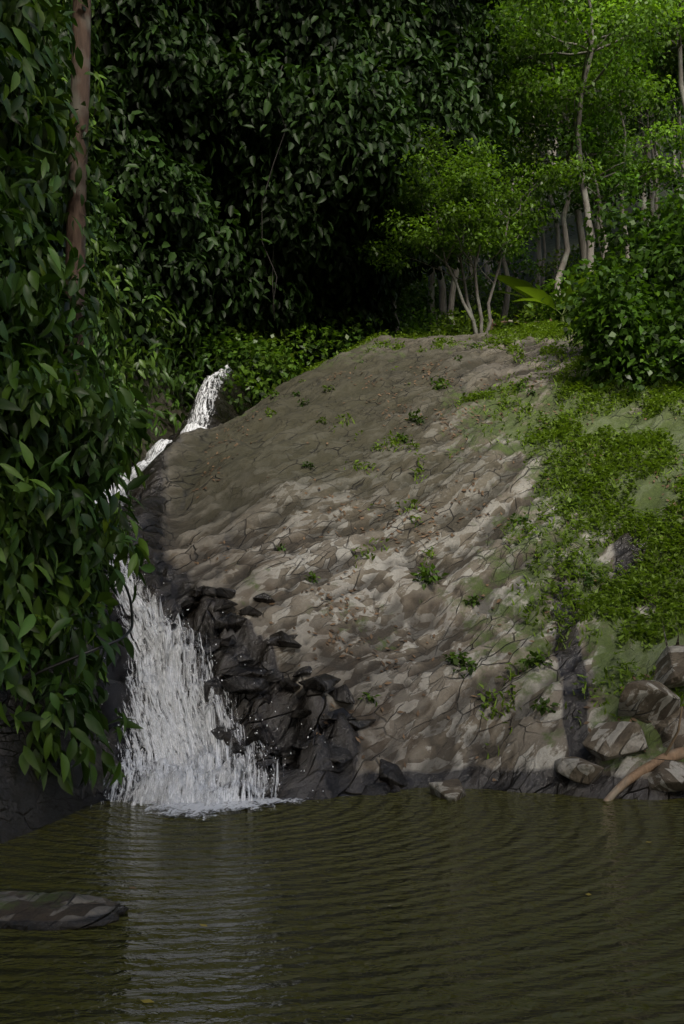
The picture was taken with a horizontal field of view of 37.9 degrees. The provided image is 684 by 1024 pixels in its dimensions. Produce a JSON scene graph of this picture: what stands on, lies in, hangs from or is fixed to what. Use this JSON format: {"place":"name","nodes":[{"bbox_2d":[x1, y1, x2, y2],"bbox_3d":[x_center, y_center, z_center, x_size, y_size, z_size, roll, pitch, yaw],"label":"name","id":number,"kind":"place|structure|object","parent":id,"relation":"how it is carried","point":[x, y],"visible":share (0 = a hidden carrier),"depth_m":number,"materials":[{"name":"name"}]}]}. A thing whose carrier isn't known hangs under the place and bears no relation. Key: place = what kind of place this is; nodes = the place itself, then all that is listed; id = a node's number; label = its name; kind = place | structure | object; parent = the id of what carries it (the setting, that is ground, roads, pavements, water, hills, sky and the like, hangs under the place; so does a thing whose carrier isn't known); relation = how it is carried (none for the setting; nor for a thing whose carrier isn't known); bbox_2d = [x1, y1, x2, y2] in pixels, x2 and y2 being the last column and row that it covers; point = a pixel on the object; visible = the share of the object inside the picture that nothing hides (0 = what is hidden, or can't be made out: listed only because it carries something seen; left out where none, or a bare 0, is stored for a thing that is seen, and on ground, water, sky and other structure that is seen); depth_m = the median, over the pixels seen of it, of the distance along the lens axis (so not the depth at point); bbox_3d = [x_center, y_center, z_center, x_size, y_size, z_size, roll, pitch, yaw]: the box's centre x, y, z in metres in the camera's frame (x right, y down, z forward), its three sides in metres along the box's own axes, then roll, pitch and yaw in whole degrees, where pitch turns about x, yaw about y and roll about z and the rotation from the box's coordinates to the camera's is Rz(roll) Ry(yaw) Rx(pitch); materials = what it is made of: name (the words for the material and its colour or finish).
{"place":"outdoors","nodes":[
{"label":"outdoors","id":0,"kind":"place"},
{"bbox_2d":[0,104,683,842],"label":"terrain","id":1,"kind":"structure","parent":0,"point":[240,508],"depth_m":10.46,"materials":[{"name":"grey stone"}]},
{"bbox_2d":[0,0,224,794],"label":"left bank leaves","id":2,"kind":"object","parent":1,"relation":"on","point":[68,439],"visible":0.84,"depth_m":8.02,"materials":[{"name":"green plant"}]},
{"bbox_2d":[25,558,133,680],"bbox_3d":[-2.055,0.606,8.729,0.718,1.490,2.985,0,-5,-5],"label":"branch","id":3,"kind":"object","parent":2,"relation":"attached to","point":[93,649],"visible":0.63,"depth_m":7.33,"materials":[{"name":"black wood"}]},
{"bbox_2d":[95,423,206,505],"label":"stream","id":4,"kind":"structure","parent":1,"relation":"on","point":[161,443],"depth_m":15.39,"materials":[{"name":"white liquid"}]},
{"bbox_2d":[181,600,199,609],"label":"rock","id":5,"kind":"object","parent":1,"relation":"on","point":[189,604],"visible":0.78,"depth_m":9.66,"materials":[{"name":"grey stone"}]},
{"bbox_2d":[183,638,201,648],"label":"rock","id":6,"kind":"object","parent":1,"relation":"on","point":[192,641],"visible":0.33,"depth_m":9.36,"materials":[{"name":"grey stone"}]},
{"bbox_2d":[108,554,278,807],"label":"waterfall","id":7,"kind":"object","parent":1,"relation":"on","point":[230,795],"visible":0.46,"depth_m":8.72,"materials":[{"name":"white liquid"}]},
{"bbox_2d":[189,585,203,598],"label":"rock","id":8,"kind":"object","parent":1,"relation":"on","point":[196,593],"visible":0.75,"depth_m":9.72,"materials":[{"name":"grey stone"}]},
{"bbox_2d":[184,365,231,431],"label":"waterfall","id":9,"kind":"object","parent":1,"relation":"on","point":[209,378],"visible":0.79,"depth_m":18.70,"materials":[{"name":"white liquid"}]},
{"bbox_2d":[201,586,215,595],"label":"rock","id":10,"kind":"object","parent":1,"relation":"on","point":[208,591],"visible":1,"depth_m":9.69,"materials":[{"name":"grey stone"}]},
{"bbox_2d":[196,638,223,653],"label":"wet boulder","id":11,"kind":"object","parent":1,"relation":"on","point":[211,645],"visible":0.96,"depth_m":9.24,"materials":[{"name":"grey stone"}]},
{"bbox_2d":[205,655,215,663],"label":"wet boulder","id":12,"kind":"object","parent":1,"relation":"on","point":[212,658],"visible":0.86,"depth_m":9.16,"materials":[{"name":"grey stone"}]},
{"bbox_2d":[204,678,234,709],"bbox_3d":[-1.090,1.631,8.938,0.291,0.147,0.313,-5,37,-40],"label":"wet boulder","id":13,"kind":"object","parent":1,"relation":"on","point":[214,684],"visible":0.85,"depth_m":8.88,"materials":[{"name":"grey stone"}]},
{"bbox_2d":[108,560,332,795],"bbox_3d":[-1.399,1.120,9.330,2.658,2.598,2.606,0,-5,0],"label":"waterfall spray","id":14,"kind":"object","parent":1,"relation":"on","point":[199,720],"visible":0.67,"depth_m":8.57,"materials":[{"name":"white liquid"}]},
{"bbox_2d":[211,598,237,610],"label":"wet boulder","id":15,"kind":"object","parent":1,"relation":"on","point":[221,604],"visible":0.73,"depth_m":9.60,"materials":[{"name":"grey stone"}]},
{"bbox_2d":[210,726,241,745],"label":"wet boulder","id":16,"kind":"object","parent":1,"relation":"on","point":[230,739],"visible":0.52,"depth_m":8.60,"materials":[{"name":"grey stone"}]},
{"bbox_2d":[216,587,235,598],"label":"rock","id":17,"kind":"object","parent":1,"relation":"on","point":[221,592],"visible":0.66,"depth_m":9.75,"materials":[{"name":"grey stone"}]},
{"bbox_2d":[218,635,236,648],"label":"rock","id":18,"kind":"object","parent":1,"relation":"on","point":[231,640],"visible":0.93,"depth_m":9.31,"materials":[{"name":"grey stone"}]},
{"bbox_2d":[210,612,246,630],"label":"wet boulder","id":19,"kind":"object","parent":1,"relation":"on","point":[230,620],"visible":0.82,"depth_m":9.41,"materials":[{"name":"grey stone"}]},
{"bbox_2d":[231,754,250,766],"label":"rock","id":20,"kind":"object","parent":1,"relation":"on","point":[233,760],"visible":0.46,"depth_m":8.41,"materials":[{"name":"grey stone"}]},
{"bbox_2d":[228,739,255,757],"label":"wet boulder","id":21,"kind":"object","parent":20,"relation":"on","point":[237,747],"visible":0.62,"depth_m":8.46,"materials":[{"name":"black stone"}]},
{"bbox_2d":[220,676,269,692],"bbox_3d":[-0.867,1.541,8.927,0.378,0.156,0.298,-2,-6,26],"label":"wet boulder","id":22,"kind":"object","parent":1,"relation":"on","point":[241,684],"visible":1,"depth_m":8.82,"materials":[{"name":"grey stone"}]},
{"bbox_2d":[223,666,266,677],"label":"wet boulder","id":23,"kind":"object","parent":22,"relation":"on","point":[249,671],"visible":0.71,"depth_m":8.98,"materials":[{"name":"grey stone"}]},
{"bbox_2d":[235,654,254,662],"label":"rock","id":24,"kind":"object","parent":1,"relation":"on","point":[242,658],"visible":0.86,"depth_m":9.21,"materials":[{"name":"grey stone"}]},
{"bbox_2d":[244,725,271,744],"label":"wet boulder","id":25,"kind":"object","parent":1,"relation":"on","point":[255,736],"visible":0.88,"depth_m":8.57,"materials":[{"name":"black stone"}]},
{"bbox_2d":[218,725,240,739],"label":"wet boulder","id":26,"kind":"object","parent":25,"relation":"on","point":[231,729],"visible":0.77,"depth_m":8.63,"materials":[{"name":"grey stone"}]},
{"bbox_2d":[0,0,519,375],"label":"dark canopy leaves","id":27,"kind":"object","parent":1,"relation":"on","point":[358,103],"visible":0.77,"depth_m":20.81,"materials":[{"name":"green plant"}]},
{"bbox_2d":[253,593,274,603],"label":"rock","id":28,"kind":"object","parent":1,"relation":"on","point":[263,598],"visible":1,"depth_m":9.82,"materials":[{"name":"grey stone"}]},
{"bbox_2d":[261,669,283,683],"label":"wet boulder","id":29,"kind":"object","parent":1,"relation":"on","point":[271,676],"visible":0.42,"depth_m":9.03,"materials":[{"name":"grey stone"}]},
{"bbox_2d":[266,634,297,646],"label":"wet boulder","id":30,"kind":"object","parent":1,"relation":"on","point":[272,641],"visible":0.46,"depth_m":9.27,"materials":[{"name":"grey stone"}]},
{"bbox_2d":[269,631,301,648],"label":"wet boulder","id":31,"kind":"object","parent":1,"relation":"on","point":[285,640],"visible":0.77,"depth_m":9.30,"materials":[{"name":"grey stone"}]},
{"bbox_2d":[276,746,299,760],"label":"wet boulder","id":32,"kind":"object","parent":1,"relation":"on","point":[294,755],"visible":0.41,"depth_m":8.44,"materials":[{"name":"black stone"}]},
{"bbox_2d":[289,734,316,752],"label":"wet boulder","id":33,"kind":"object","parent":32,"relation":"on","point":[300,746],"visible":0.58,"depth_m":8.34,"materials":[{"name":"black stone"}]},
{"bbox_2d":[279,677,300,691],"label":"wet boulder","id":34,"kind":"object","parent":1,"relation":"on","point":[286,683],"visible":1,"depth_m":8.93,"materials":[{"name":"black stone"}]},
{"bbox_2d":[290,708,311,718],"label":"rock","id":35,"kind":"object","parent":1,"relation":"on","point":[298,713],"visible":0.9,"depth_m":8.66,"materials":[{"name":"black stone"}]},
{"bbox_2d":[293,666,311,676],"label":"rock","id":36,"kind":"object","parent":1,"relation":"on","point":[304,670],"visible":0.99,"depth_m":9.08,"materials":[{"name":"grey stone"}]},
{"bbox_2d":[303,678,326,692],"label":"wet boulder","id":37,"kind":"object","parent":1,"relation":"on","point":[318,684],"visible":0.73,"depth_m":8.71,"materials":[{"name":"black stone"}]},
{"bbox_2d":[298,673,340,692],"bbox_3d":[-0.174,1.526,8.851,0.396,0.134,0.252,-8,3,-21],"label":"wet boulder","id":38,"kind":"object","parent":37,"relation":"on","point":[330,681],"visible":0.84,"depth_m":8.84,"materials":[{"name":"grey stone"}]},
{"bbox_2d":[321,708,356,721],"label":"wet boulder","id":39,"kind":"object","parent":1,"relation":"on","point":[331,716],"visible":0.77,"depth_m":8.59,"materials":[{"name":"grey stone"}]},
{"bbox_2d":[329,745,352,762],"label":"wet boulder","id":40,"kind":"object","parent":1,"relation":"on","point":[339,754],"visible":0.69,"depth_m":8.31,"materials":[{"name":"grey stone"}]},
{"bbox_2d":[328,684,354,703],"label":"wet boulder","id":41,"kind":"object","parent":1,"relation":"on","point":[342,693],"visible":0.88,"depth_m":8.80,"materials":[{"name":"grey stone"}]},
{"bbox_2d":[348,712,389,730],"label":"wet boulder","id":42,"kind":"object","parent":1,"relation":"on","point":[358,724],"visible":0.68,"depth_m":8.59,"materials":[{"name":"grey stone"}]},
{"bbox_2d":[63,0,683,397],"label":"tree trunks","id":43,"kind":"object","parent":1,"relation":"on","point":[80,91],"visible":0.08,"depth_m":24.61,"materials":[{"name":"brown plant"}]},
{"bbox_2d":[352,125,683,399],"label":"small tree leaves","id":44,"kind":"object","parent":43,"relation":"attached to","point":[604,334],"visible":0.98,"depth_m":15.27,"materials":[{"name":"green plant"}]},
{"bbox_2d":[361,782,389,794],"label":"wet boulder","id":45,"kind":"object","parent":1,"relation":"on","point":[382,788],"visible":0.47,"depth_m":8.20,"materials":[{"name":"grey stone"}]},
{"bbox_2d":[389,785,400,792],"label":"wet boulder","id":46,"kind":"object","parent":1,"relation":"on","point":[394,789],"visible":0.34,"depth_m":8.31,"materials":[{"name":"grey stone"}]},
{"bbox_2d":[158,0,683,413],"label":"forest leaves","id":47,"kind":"object","parent":1,"relation":"on","point":[250,361],"visible":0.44,"depth_m":25.33,"materials":[{"name":"green plant"}]},
{"bbox_2d":[190,360,683,780],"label":"leaf litter","id":48,"kind":"object","parent":1,"relation":"on","point":[371,636],"visible":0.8,"depth_m":11.42,"materials":[{"name":"brown plant"}]},
{"bbox_2d":[337,271,596,311],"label":"banana leaves","id":49,"kind":"object","parent":1,"relation":"on","point":[527,290],"visible":0.35,"depth_m":22.34,"materials":[{"name":"green plant"}]},
{"bbox_2d":[490,318,551,329],"bbox_3d":[5.224,-4.545,24.971,3.035,1.916,0.140,0,-5,0],"label":"rustic fence","id":50,"kind":"object","parent":1,"relation":"on","point":[509,321],"visible":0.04,"depth_m":24.94,"materials":[{"name":"wood"}]},
{"bbox_2d":[498,0,626,177],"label":"far forest leaves","id":51,"kind":"object","parent":1,"relation":"on","point":[540,128],"depth_m":48.50,"materials":[{"name":"green plant"}]},
{"bbox_2d":[582,721,650,760],"bbox_3d":[2.314,1.960,8.396,0.530,0.356,0.514,-21,0,8],"label":"shore rock","id":52,"kind":"object","parent":1,"relation":"on","point":[605,741],"visible":0.99,"depth_m":8.27,"materials":[{"name":"grey stone"}]},
{"bbox_2d":[618,669,680,722],"bbox_3d":[2.638,1.677,8.779,0.667,0.451,0.796,0,-43,19],"label":"shore rock","id":53,"kind":"object","parent":1,"relation":"on","point":[644,701],"visible":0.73,"depth_m":8.52,"materials":[{"name":"grey stone"}]},
{"bbox_2d":[648,758,683,791],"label":"shore rock","id":54,"kind":"object","parent":1,"relation":"on","point":[666,776],"visible":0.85,"depth_m":8.02,"materials":[{"name":"grey stone"}]},
{"bbox_2d":[652,621,683,688],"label":"shore rock","id":55,"kind":"object","parent":1,"relation":"on","point":[669,670],"visible":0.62,"depth_m":8.81,"materials":[{"name":"grey stone"}]},
{"bbox_2d":[652,706,683,749],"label":"bank boulder","id":56,"kind":"object","parent":1,"relation":"on","point":[666,728],"visible":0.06,"depth_m":8.45,"materials":[{"name":"grey stone"}]},
{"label":"wet boulder","id":57,"kind":"object","parent":1,"relation":"on","visible":0},
{"bbox_2d":[236,606,261,616],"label":"rock","id":58,"kind":"object","parent":57,"relation":"on","point":[249,611],"visible":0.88,"depth_m":9.56,"materials":[{"name":"grey stone"}]},
{"bbox_2d":[0,788,683,1023],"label":"pool water","id":59,"kind":"structure","parent":0,"point":[426,906],"depth_m":5.09,"materials":[{"name":"green liquid"}]},
{"bbox_2d":[0,891,128,930],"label":"pool rock","id":60,"kind":"object","parent":59,"relation":"in","point":[41,911],"visible":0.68,"depth_m":4.93,"materials":[{"name":"grey stone"}]},
{"bbox_2d":[120,796,304,819],"bbox_3d":[-1.034,2.247,7.638,2.078,0.030,1.546,-2,-5,21],"label":"foam","id":61,"kind":"object","parent":59,"relation":"on","point":[199,806],"visible":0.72,"depth_m":7.58,"materials":[{"name":"white liquid"}]},
{"bbox_2d":[283,766,293,770],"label":"wet boulder","id":62,"kind":"object","parent":59,"relation":"on","point":[289,768],"visible":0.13,"depth_m":8.29,"materials":[{"name":"black stone"}]},
{"bbox_2d":[129,829,649,1002],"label":"floating leaves","id":63,"kind":"object","parent":59,"relation":"on","point":[147,1001],"visible":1,"depth_m":4.88,"materials":[{"name":"green plant"}]},
{"bbox_2d":[379,755,407,788],"bbox_3d":[0.417,2.220,8.505,0.364,0.182,0.381,38,15,-4],"label":"wet boulder","id":64,"kind":"object","parent":59,"relation":"on","point":[390,773],"visible":0.92,"depth_m":8.39,"materials":[{"name":"grey stone"}]},
{"bbox_2d":[429,779,465,800],"bbox_3d":[0.853,2.275,8.123,0.298,0.188,0.388,-1,-5,14],"label":"shore rock","id":65,"kind":"object","parent":59,"relation":"in","point":[452,789],"visible":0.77,"depth_m":8.02,"materials":[{"name":"grey stone"}]},
{"bbox_2d":[555,757,603,784],"bbox_3d":[2.042,2.197,8.297,0.529,0.242,0.425,25,-24,-31],"label":"shore rock","id":66,"kind":"object","parent":59,"relation":"in","point":[580,770],"visible":0.91,"depth_m":8.12,"materials":[{"name":"grey stone"}]},
{"bbox_2d":[603,707,683,800],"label":"fallen branch","id":67,"kind":"object","parent":59,"relation":"in","point":[676,754],"visible":0.9,"depth_m":8.16,"materials":[{"name":"brown wood"}]},
{"bbox_2d":[265,316,683,758],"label":"grass","id":68,"kind":"structure","parent":0,"point":[664,577],"depth_m":11.41,"materials":[{"name":"green plant"}]}
]}

